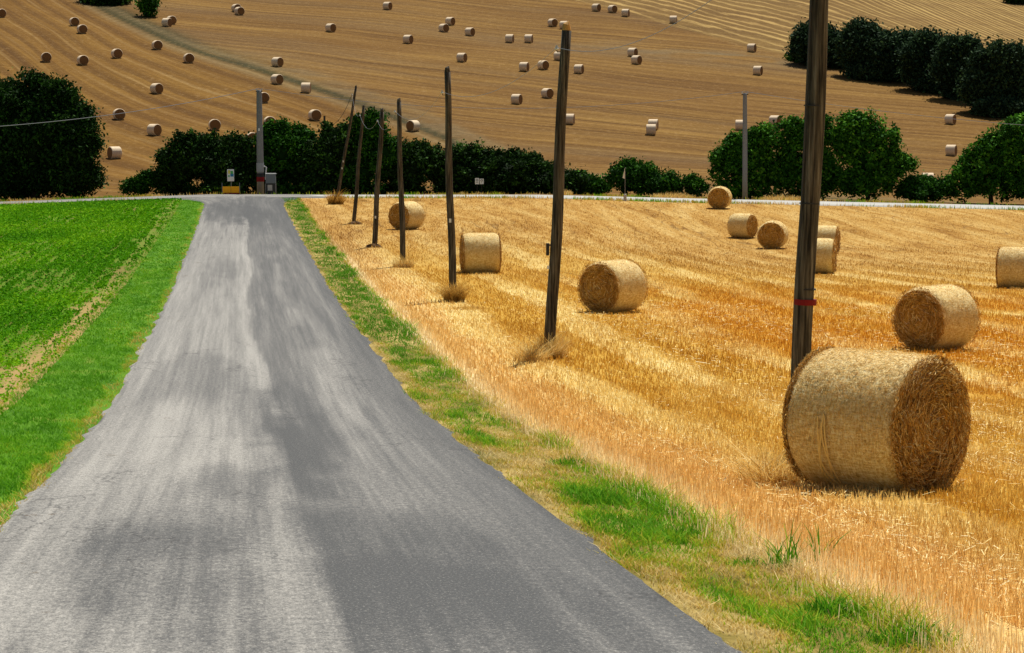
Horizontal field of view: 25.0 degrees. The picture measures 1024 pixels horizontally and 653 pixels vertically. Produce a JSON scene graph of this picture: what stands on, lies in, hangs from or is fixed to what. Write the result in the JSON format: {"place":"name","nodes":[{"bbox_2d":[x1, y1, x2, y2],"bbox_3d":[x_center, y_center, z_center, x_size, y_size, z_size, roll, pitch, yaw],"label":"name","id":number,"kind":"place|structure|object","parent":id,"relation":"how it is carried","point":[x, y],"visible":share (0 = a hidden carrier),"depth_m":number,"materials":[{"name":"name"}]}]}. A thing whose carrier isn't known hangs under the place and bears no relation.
{"place":"outdoors","nodes":[
{"label":"outdoors","id":0,"kind":"place"},
{"bbox_2d":[0,198,181,415],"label":"crop field","id":1,"kind":"structure","parent":0,"point":[38,355],"depth_m":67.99,"materials":[{"name":"green plant"}]},
{"bbox_2d":[0,198,203,531],"bbox_3d":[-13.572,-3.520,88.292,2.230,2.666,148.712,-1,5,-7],"label":"verge grass","id":2,"kind":"structure","parent":0,"point":[27,466],"depth_m":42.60,"materials":[{"name":"green plant"}]},
{"bbox_2d":[0,194,325,203],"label":"junction road","id":3,"kind":"structure","parent":0,"point":[208,195],"depth_m":165.26,"materials":[{"name":"grey asphalt"}]},
{"bbox_2d":[0,196,741,652],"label":"road","id":4,"kind":"structure","parent":0,"point":[266,456],"depth_m":20.90,"materials":[{"name":"grey asphalt"}]},
{"bbox_2d":[0,0,1023,205],"bbox_3d":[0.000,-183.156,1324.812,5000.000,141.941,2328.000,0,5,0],"label":"hill","id":5,"kind":"structure","parent":0,"point":[701,52],"depth_m":368.36,"materials":[{"name":"brown plant"}]},
{"bbox_2d":[0,66,111,200],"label":"broadleaf tree","id":6,"kind":"object","parent":5,"relation":"on","point":[53,159],"visible":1,"depth_m":173.23,"materials":[{"name":"green plant"}]},
{"bbox_2d":[77,55,88,64],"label":"round bale","id":7,"kind":"object","parent":5,"relation":"on","point":[82,59],"visible":1,"depth_m":352.88},
{"bbox_2d":[79,0,132,5],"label":"hill bush","id":8,"kind":"object","parent":5,"relation":"on","point":[108,2],"visible":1,"depth_m":422.62,"materials":[{"name":"green plant"}]},
{"bbox_2d":[107,146,121,158],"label":"round bale","id":9,"kind":"object","parent":5,"relation":"on","point":[114,152],"visible":1,"depth_m":279.81},
{"bbox_2d":[111,49,122,57],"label":"round bale","id":10,"kind":"object","parent":5,"relation":"on","point":[116,53],"visible":1,"depth_m":360.18},
{"bbox_2d":[113,109,125,119],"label":"round bale","id":11,"kind":"object","parent":5,"relation":"on","point":[117,116],"visible":0.96,"depth_m":309.16},
{"bbox_2d":[118,166,163,195],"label":"bush","id":12,"kind":"object","parent":5,"relation":"on","point":[141,182],"visible":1,"depth_m":175.38,"materials":[{"name":"green plant"}]},
{"bbox_2d":[131,0,165,16],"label":"hill tree","id":13,"kind":"object","parent":5,"relation":"on","point":[147,8],"visible":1,"depth_m":409.39,"materials":[{"name":"green plant"}]},
{"bbox_2d":[147,124,161,135],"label":"round bale","id":14,"kind":"object","parent":5,"relation":"on","point":[154,129],"visible":1,"depth_m":297.52},
{"bbox_2d":[150,83,162,93],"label":"round bale","id":15,"kind":"object","parent":5,"relation":"on","point":[156,88],"visible":1,"depth_m":331.19},
{"bbox_2d":[151,40,162,49],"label":"round bale","id":16,"kind":"object","parent":5,"relation":"on","point":[157,44],"visible":1,"depth_m":370.43},
{"bbox_2d":[150,127,207,195],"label":"hedge tree","id":17,"kind":"object","parent":5,"relation":"on","point":[173,172],"visible":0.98,"depth_m":175.20,"materials":[{"name":"green plant"}]},
{"bbox_2d":[183,53,194,62],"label":"round bale","id":18,"kind":"object","parent":5,"relation":"on","point":[188,58],"visible":1,"depth_m":357.64},
{"bbox_2d":[208,119,220,130],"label":"round bale","id":19,"kind":"object","parent":5,"relation":"on","point":[214,123],"visible":0.92,"depth_m":303.84},
{"bbox_2d":[182,128,256,194],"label":"hedge tree","id":20,"kind":"object","parent":5,"relation":"on","point":[237,153],"visible":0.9,"depth_m":175.04,"materials":[{"name":"green plant"}]},
{"bbox_2d":[270,74,283,84],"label":"round bale","id":21,"kind":"object","parent":5,"relation":"on","point":[276,79],"visible":1,"depth_m":343.51},
{"bbox_2d":[271,57,283,66],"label":"round bale","id":22,"kind":"object","parent":5,"relation":"on","point":[277,61],"visible":1,"depth_m":359.71},
{"bbox_2d":[247,114,317,193],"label":"hedge tree","id":23,"kind":"object","parent":5,"relation":"on","point":[283,144],"visible":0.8,"depth_m":175.62,"materials":[{"name":"green plant"}]},
{"bbox_2d":[301,83,310,92],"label":"round bale","id":24,"kind":"object","parent":5,"relation":"on","point":[305,87],"visible":1,"depth_m":337.51},
{"bbox_2d":[308,109,321,120],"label":"round bale","id":25,"kind":"object","parent":5,"relation":"on","point":[315,115],"visible":1,"depth_m":316.64},
{"bbox_2d":[289,118,363,193],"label":"hedge tree","id":26,"kind":"object","parent":5,"relation":"on","point":[320,161],"visible":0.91,"depth_m":174.41,"materials":[{"name":"green plant"}]},
{"bbox_2d":[331,106,408,193],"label":"hedge tree","id":27,"kind":"object","parent":5,"relation":"on","point":[368,158],"visible":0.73,"depth_m":174.71,"materials":[{"name":"green plant"}]},
{"bbox_2d":[381,132,440,193],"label":"hedge tree","id":28,"kind":"object","parent":5,"relation":"on","point":[418,155],"visible":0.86,"depth_m":175.16,"materials":[{"name":"green plant"}]},
{"bbox_2d":[406,120,419,130],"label":"round bale","id":29,"kind":"object","parent":5,"relation":"on","point":[412,125],"visible":1,"depth_m":313.47},
{"bbox_2d":[456,53,466,61],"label":"round bale","id":30,"kind":"object","parent":5,"relation":"on","point":[461,57],"visible":1,"depth_m":378.87},
{"bbox_2d":[423,137,500,193],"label":"hedge tree","id":31,"kind":"object","parent":5,"relation":"on","point":[466,163],"visible":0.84,"depth_m":176.07,"materials":[{"name":"green plant"}]},
{"bbox_2d":[477,145,542,193],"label":"hedge tree","id":32,"kind":"object","parent":5,"relation":"on","point":[507,169],"visible":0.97,"depth_m":175.65,"materials":[{"name":"green plant"}]},
{"bbox_2d":[511,94,522,103],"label":"round bale","id":33,"kind":"object","parent":5,"relation":"on","point":[516,98],"visible":1,"depth_m":341.71},
{"bbox_2d":[537,60,548,69],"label":"round bale","id":34,"kind":"object","parent":5,"relation":"on","point":[543,65],"visible":0.98,"depth_m":375.71},
{"bbox_2d":[541,88,553,97],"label":"round bale","id":35,"kind":"object","parent":5,"relation":"on","point":[547,92],"visible":1,"depth_m":348.73},
{"bbox_2d":[519,158,593,193],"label":"hedge tree","id":36,"kind":"object","parent":5,"relation":"on","point":[541,181],"visible":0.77,"depth_m":175.74,"materials":[{"name":"green plant"}]},
{"bbox_2d":[566,114,574,123],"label":"round bale","id":37,"kind":"object","parent":5,"relation":"on","point":[570,118],"visible":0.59,"depth_m":325.81},
{"bbox_2d":[574,64,583,73],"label":"round bale","id":38,"kind":"object","parent":5,"relation":"on","point":[578,68],"visible":1,"depth_m":373.48},
{"bbox_2d":[569,167,612,194],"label":"hedge tree","id":39,"kind":"object","parent":5,"relation":"on","point":[599,186],"visible":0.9,"depth_m":176.75,"materials":[{"name":"green plant"}]},
{"bbox_2d":[631,55,641,63],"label":"round bale","id":40,"kind":"object","parent":5,"relation":"on","point":[636,59],"visible":1,"depth_m":387.25},
{"bbox_2d":[599,155,686,195],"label":"bush","id":41,"kind":"object","parent":5,"relation":"on","point":[648,178],"visible":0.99,"depth_m":174.97,"materials":[{"name":"green plant"}]},
{"bbox_2d":[646,124,655,134],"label":"round bale","id":42,"kind":"object","parent":5,"relation":"on","point":[650,129],"visible":1,"depth_m":320.33},
{"bbox_2d":[679,169,712,196],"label":"bush","id":43,"kind":"object","parent":5,"relation":"on","point":[693,183],"visible":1,"depth_m":175.41,"materials":[{"name":"green plant"}]},
{"bbox_2d":[706,120,789,197],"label":"broadleaf tree","id":44,"kind":"object","parent":5,"relation":"on","point":[725,159],"visible":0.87,"depth_m":175.02,"materials":[{"name":"green plant"}]},
{"bbox_2d":[765,112,841,199],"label":"broadleaf tree","id":45,"kind":"object","parent":5,"relation":"on","point":[788,148],"visible":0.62,"depth_m":175.99,"materials":[{"name":"green plant"}]},
{"bbox_2d":[782,17,842,68],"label":"hill tree","id":46,"kind":"object","parent":5,"relation":"on","point":[797,47],"visible":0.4,"depth_m":393.87,"materials":[{"name":"green plant"}]},
{"bbox_2d":[829,15,892,81],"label":"hill tree","id":47,"kind":"object","parent":5,"relation":"on","point":[849,40],"visible":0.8,"depth_m":384.05,"materials":[{"name":"green plant"}]},
{"bbox_2d":[826,106,920,200],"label":"broadleaf tree","id":48,"kind":"object","parent":5,"relation":"on","point":[857,137],"visible":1,"depth_m":174.93,"materials":[{"name":"green plant"}]},
{"bbox_2d":[858,26,922,82],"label":"hill tree","id":49,"kind":"object","parent":5,"relation":"on","point":[882,48],"visible":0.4,"depth_m":381.80,"materials":[{"name":"green plant"}]},
{"bbox_2d":[894,25,952,93],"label":"hill tree","id":50,"kind":"object","parent":5,"relation":"on","point":[915,53],"visible":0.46,"depth_m":373.69,"materials":[{"name":"green plant"}]},
{"bbox_2d":[892,170,958,201],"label":"bush","id":51,"kind":"object","parent":5,"relation":"on","point":[922,187],"visible":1,"depth_m":175.16,"materials":[{"name":"green plant"}]},
{"bbox_2d":[944,114,955,124],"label":"round bale","id":52,"kind":"object","parent":5,"relation":"on","point":[952,120],"visible":0.97,"depth_m":342.44},
{"bbox_2d":[945,145,956,155],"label":"round bale","id":53,"kind":"object","parent":5,"relation":"on","point":[950,150],"visible":1,"depth_m":315.13},
{"bbox_2d":[925,28,986,100],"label":"hill tree","id":54,"kind":"object","parent":5,"relation":"on","point":[947,63],"visible":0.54,"depth_m":365.42,"materials":[{"name":"green plant"}]},
{"bbox_2d":[939,122,1023,203],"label":"broadleaf tree","id":55,"kind":"object","parent":5,"relation":"on","point":[978,175],"visible":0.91,"depth_m":174.98,"materials":[{"name":"green plant"}]},
{"bbox_2d":[954,34,1023,119],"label":"hill tree","id":56,"kind":"object","parent":5,"relation":"on","point":[991,82],"visible":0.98,"depth_m":352.24,"materials":[{"name":"green plant"}]},
{"bbox_2d":[994,112,1023,197],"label":"broadleaf tree","id":57,"kind":"object","parent":5,"relation":"on","point":[1011,134],"visible":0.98,"depth_m":174.04,"materials":[{"name":"green plant"}]},
{"bbox_2d":[20,195,1023,209],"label":"cross road","id":58,"kind":"structure","parent":0,"point":[832,203],"depth_m":164.99,"materials":[{"name":"grey asphalt"}]},
{"bbox_2d":[283,199,931,652],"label":"verge ground","id":59,"kind":"structure","parent":0,"point":[729,639],"depth_m":22.95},
{"bbox_2d":[387,356,436,364],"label":"grass tuft","id":60,"kind":"object","parent":59,"relation":"on","point":[415,360],"visible":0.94,"depth_m":47.70,"materials":[{"name":"green plant"}]},
{"bbox_2d":[543,456,589,465],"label":"grass tuft","id":61,"kind":"object","parent":59,"relation":"on","point":[566,461],"visible":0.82,"depth_m":27.75,"materials":[{"name":"green plant"}]},
{"bbox_2d":[578,486,638,505],"bbox_3d":[0.974,1.697,23.105,0.634,0.182,0.659,-4,7,-39],"label":"grass tuft","id":62,"kind":"object","parent":59,"relation":"on","point":[600,501],"visible":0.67,"depth_m":23.02,"materials":[{"name":"green plant"}]},
{"bbox_2d":[665,521,703,538],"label":"grass tuft","id":63,"kind":"object","parent":59,"relation":"on","point":[691,531],"visible":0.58,"depth_m":19.98,"materials":[{"name":"green plant"}]},
{"bbox_2d":[727,554,762,566],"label":"grass tuft","id":64,"kind":"object","parent":59,"relation":"on","point":[735,562],"visible":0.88,"depth_m":17.97,"materials":[{"name":"green plant"}]},
{"bbox_2d":[751,519,820,570],"bbox_3d":[2.165,1.687,17.769,0.691,0.404,0.512,0,5,0],"label":"grass tuft","id":65,"kind":"object","parent":59,"relation":"on","point":[792,553],"visible":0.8,"depth_m":17.76,"materials":[{"name":"green plant"}]},
{"bbox_2d":[793,587,865,618],"bbox_3d":[2.132,1.846,15.407,0.509,0.188,0.469,3,6,33],"label":"grass tuft","id":66,"kind":"object","parent":59,"relation":"on","point":[822,604],"visible":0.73,"depth_m":15.37,"materials":[{"name":"green plant"}]},
{"bbox_2d":[865,616,962,650],"bbox_3d":[2.476,1.875,14.146,0.629,0.188,0.604,0,5,0],"label":"grass tuft","id":67,"kind":"object","parent":59,"relation":"on","point":[876,638],"visible":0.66,"depth_m":14.11,"materials":[{"name":"green plant"}]},
{"bbox_2d":[283,197,1023,652],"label":"stubble field","id":68,"kind":"structure","parent":0,"point":[849,234],"depth_m":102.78,"materials":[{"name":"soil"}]},
{"bbox_2d":[325,189,348,203],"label":"dry weed clump","id":69,"kind":"object","parent":68,"relation":"on","point":[337,199],"visible":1,"depth_m":150.63,"materials":[{"name":"beige plant"}]},
{"bbox_2d":[336,85,356,194],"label":"utility pole","id":70,"kind":"object","parent":68,"relation":"on","point":[345,148],"visible":0.95,"depth_m":153.02,"materials":[{"name":"brown wood"}]},
{"bbox_2d":[352,105,364,220],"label":"utility pole","id":71,"kind":"object","parent":68,"relation":"on","point":[358,171],"visible":0.96,"depth_m":125.91,"materials":[{"name":"brown wood"}]},
{"bbox_2d":[372,108,383,243],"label":"utility pole","id":72,"kind":"object","parent":68,"relation":"on","point":[376,193],"visible":0.99,"depth_m":102.00,"materials":[{"name":"brown wood"}]},
{"bbox_2d":[394,98,405,261],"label":"utility pole","id":73,"kind":"object","parent":68,"relation":"on","point":[401,189],"visible":0.94,"depth_m":87.89,"materials":[{"name":"brown wood"}]},
{"bbox_2d":[384,249,417,267],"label":"dry weed clump","id":74,"kind":"object","parent":68,"relation":"on","point":[407,263],"visible":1,"depth_m":87.07,"materials":[{"name":"beige plant"}]},
{"bbox_2d":[387,201,425,229],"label":"round bale","id":75,"kind":"object","parent":68,"relation":"on","point":[415,214],"visible":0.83,"depth_m":118.75,"materials":[{"name":"plant"}]},
{"bbox_2d":[441,66,455,290],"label":"utility pole","id":76,"kind":"object","parent":68,"relation":"on","point":[449,192],"visible":0.93,"depth_m":69.69,"materials":[{"name":"brown wood"}]},
{"bbox_2d":[431,278,491,301],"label":"dry weed clump","id":77,"kind":"object","parent":68,"relation":"on","point":[456,294],"visible":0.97,"depth_m":68.76,"materials":[{"name":"brown plant"}]},
{"bbox_2d":[459,232,501,272],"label":"round bale","id":78,"kind":"object","parent":68,"relation":"on","point":[479,252],"visible":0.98,"depth_m":83.53,"materials":[{"name":"plant"}]},
{"bbox_2d":[493,334,572,361],"bbox_3d":[0.441,0.436,48.033,1.698,0.608,1.881,-3,6,-29],"label":"dry weed clump","id":79,"kind":"object","parent":68,"relation":"on","point":[530,355],"visible":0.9,"depth_m":48.02,"materials":[{"name":"beige plant"}]},
{"bbox_2d":[498,323,600,358],"bbox_3d":[0.925,0.316,48.995,2.804,0.798,1.817,0,5,0],"label":"dry weed clump","id":80,"kind":"object","parent":68,"relation":"on","point":[557,351],"visible":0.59,"depth_m":48.89,"materials":[{"name":"brown plant"}]},
{"bbox_2d":[544,21,570,342],"bbox_3d":[0.957,-2.779,49.287,0.610,7.450,0.245,0,5,0],"label":"utility pole","id":81,"kind":"object","parent":68,"relation":"on","point":[555,245],"visible":0.91,"depth_m":49.19,"materials":[{"name":"brown wood"}]},
{"bbox_2d":[554,324,575,354],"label":"dry weed clump","id":82,"kind":"object","parent":68,"relation":"on","point":[562,333],"visible":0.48,"depth_m":49.74,"materials":[{"name":"brown plant"}]},
{"bbox_2d":[577,258,647,312],"bbox_3d":[2.829,-1.118,64.689,1.595,1.551,1.526,4,7,40],"label":"round bale","id":83,"kind":"object","parent":68,"relation":"on","point":[614,285],"visible":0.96,"depth_m":64.19,"materials":[{"name":"plant"}]},
{"bbox_2d":[707,186,731,208],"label":"round bale","id":84,"kind":"object","parent":68,"relation":"on","point":[719,197],"visible":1,"depth_m":154.88,"materials":[{"name":"plant"}]},
{"bbox_2d":[419,298,1023,635],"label":"loose straw","id":85,"kind":"object","parent":68,"relation":"on","point":[859,512],"visible":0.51,"depth_m":30.81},
{"bbox_2d":[727,213,758,237],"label":"round bale","id":86,"kind":"object","parent":68,"relation":"on","point":[742,225],"visible":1,"depth_m":135.30,"materials":[{"name":"plant"}]},
{"bbox_2d":[700,421,824,487],"bbox_3d":[2.878,1.437,25.178,1.826,0.597,2.121,0,5,0],"label":"dry weed clump","id":87,"kind":"object","parent":68,"relation":"on","point":[773,472],"visible":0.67,"depth_m":24.95,"materials":[{"name":"beige plant"}]},
{"bbox_2d":[756,220,788,248],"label":"round bale","id":88,"kind":"object","parent":68,"relation":"on","point":[772,234],"visible":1,"depth_m":126.73,"materials":[{"name":"plant"}]},
{"bbox_2d":[789,0,827,452],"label":"utility pole","id":89,"kind":"object","parent":68,"relation":"on","point":[805,301],"visible":0.87,"depth_m":28.34,"materials":[{"name":"brown wood"}]},
{"bbox_2d":[557,0,710,51],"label":"overhead wire","id":90,"kind":"object","parent":89,"relation":"attached to","point":[644,38],"visible":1,"depth_m":38.81,"materials":[{"name":"black metal"}]},
{"bbox_2d":[815,238,837,273],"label":"round bale","id":91,"kind":"object","parent":68,"relation":"on","point":[826,257],"visible":0.5,"depth_m":97.71,"materials":[{"name":"plant"}]},
{"bbox_2d":[804,524,851,560],"bbox_3d":[2.482,1.689,18.302,0.476,0.363,0.260,-4,6,-36],"label":"grass tuft","id":92,"kind":"object","parent":68,"relation":"on","point":[814,549],"visible":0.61,"depth_m":18.32,"materials":[{"name":"green plant"}]},
{"bbox_2d":[817,225,840,252],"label":"round bale","id":93,"kind":"object","parent":68,"relation":"on","point":[831,232],"visible":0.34,"depth_m":121.83,"materials":[{"name":"plant"}]},
{"bbox_2d":[807,483,881,496],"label":"straw litter","id":94,"kind":"object","parent":68,"relation":"on","point":[837,488],"visible":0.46,"depth_m":24.18,"materials":[{"name":"beige plant"}]},
{"bbox_2d":[780,344,971,494],"bbox_3d":[3.882,1.019,24.584,1.552,1.589,1.626,5,7,43],"label":"round bale","id":95,"kind":"object","parent":68,"relation":"on","point":[865,418],"visible":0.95,"depth_m":24.08,"materials":[{"name":"plant"}]},
{"bbox_2d":[891,284,980,350],"bbox_3d":[9.606,-0.191,52.232,1.523,1.548,1.592,-5,7,-43],"label":"round bale","id":96,"kind":"object","parent":68,"relation":"on","point":[939,316],"visible":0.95,"depth_m":51.74,"materials":[{"name":"plant"}]},
{"bbox_2d":[995,246,1023,287],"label":"round bale","id":97,"kind":"object","parent":68,"relation":"on","point":[1009,267],"visible":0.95,"depth_m":83.60,"materials":[{"name":"plant"}]},
{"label":"roadside ground","id":98,"kind":"structure","parent":0,"visible":0},
{"bbox_2d":[227,169,233,185],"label":"information sign","id":99,"kind":"object","parent":98,"relation":"on","point":[230,174],"visible":0.91,"depth_m":169.11,"materials":[{"name":"white metal"}]},
{"bbox_2d":[222,183,239,193],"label":"road barrier","id":100,"kind":"object","parent":98,"relation":"on","point":[230,189],"visible":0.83,"depth_m":168.68,"materials":[{"name":"yellow plastic"}]},
{"bbox_2d":[256,89,266,193],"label":"utility pole","id":101,"kind":"object","parent":98,"relation":"on","point":[260,166],"visible":0.94,"depth_m":170.31,"materials":[{"name":"concrete"}]},
{"bbox_2d":[0,88,258,126],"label":"overhead wire","id":102,"kind":"object","parent":101,"relation":"attached to","point":[128,112],"visible":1,"depth_m":160.76,"materials":[{"name":"grey metal"}]},
{"bbox_2d":[259,88,744,108],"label":"overhead wire","id":103,"kind":"object","parent":101,"relation":"attached to","point":[504,108],"visible":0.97,"depth_m":169.98,"materials":[{"name":"black metal"}]},
{"bbox_2d":[265,173,276,193],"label":"meter cabinet","id":104,"kind":"object","parent":98,"relation":"on","point":[270,185],"visible":0.82,"depth_m":169.18,"materials":[{"name":"grey metal"}]},
{"bbox_2d":[0,191,1023,209],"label":"roadside grass","id":105,"kind":"structure","parent":98,"relation":"on","point":[574,197],"depth_m":161.94,"materials":[{"name":"green plant"}]},
{"bbox_2d":[650,192,695,197],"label":"dry grass patch","id":106,"kind":"object","parent":98,"relation":"on","point":[679,195],"visible":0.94,"depth_m":169.05,"materials":[{"name":"beige plant"}]},
{"bbox_2d":[741,92,747,199],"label":"utility pole","id":107,"kind":"object","parent":98,"relation":"on","point":[744,177],"visible":0.92,"depth_m":169.90,"materials":[{"name":"concrete"}]},
{"bbox_2d":[745,91,1019,124],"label":"overhead wire","id":108,"kind":"object","parent":107,"relation":"attached to","point":[886,111],"visible":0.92,"depth_m":170.30,"materials":[{"name":"grey metal"}]},
{"bbox_2d":[761,194,800,200],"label":"dry grass patch","id":109,"kind":"object","parent":98,"relation":"on","point":[790,197],"visible":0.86,"depth_m":169.22,"materials":[{"name":"beige plant"}]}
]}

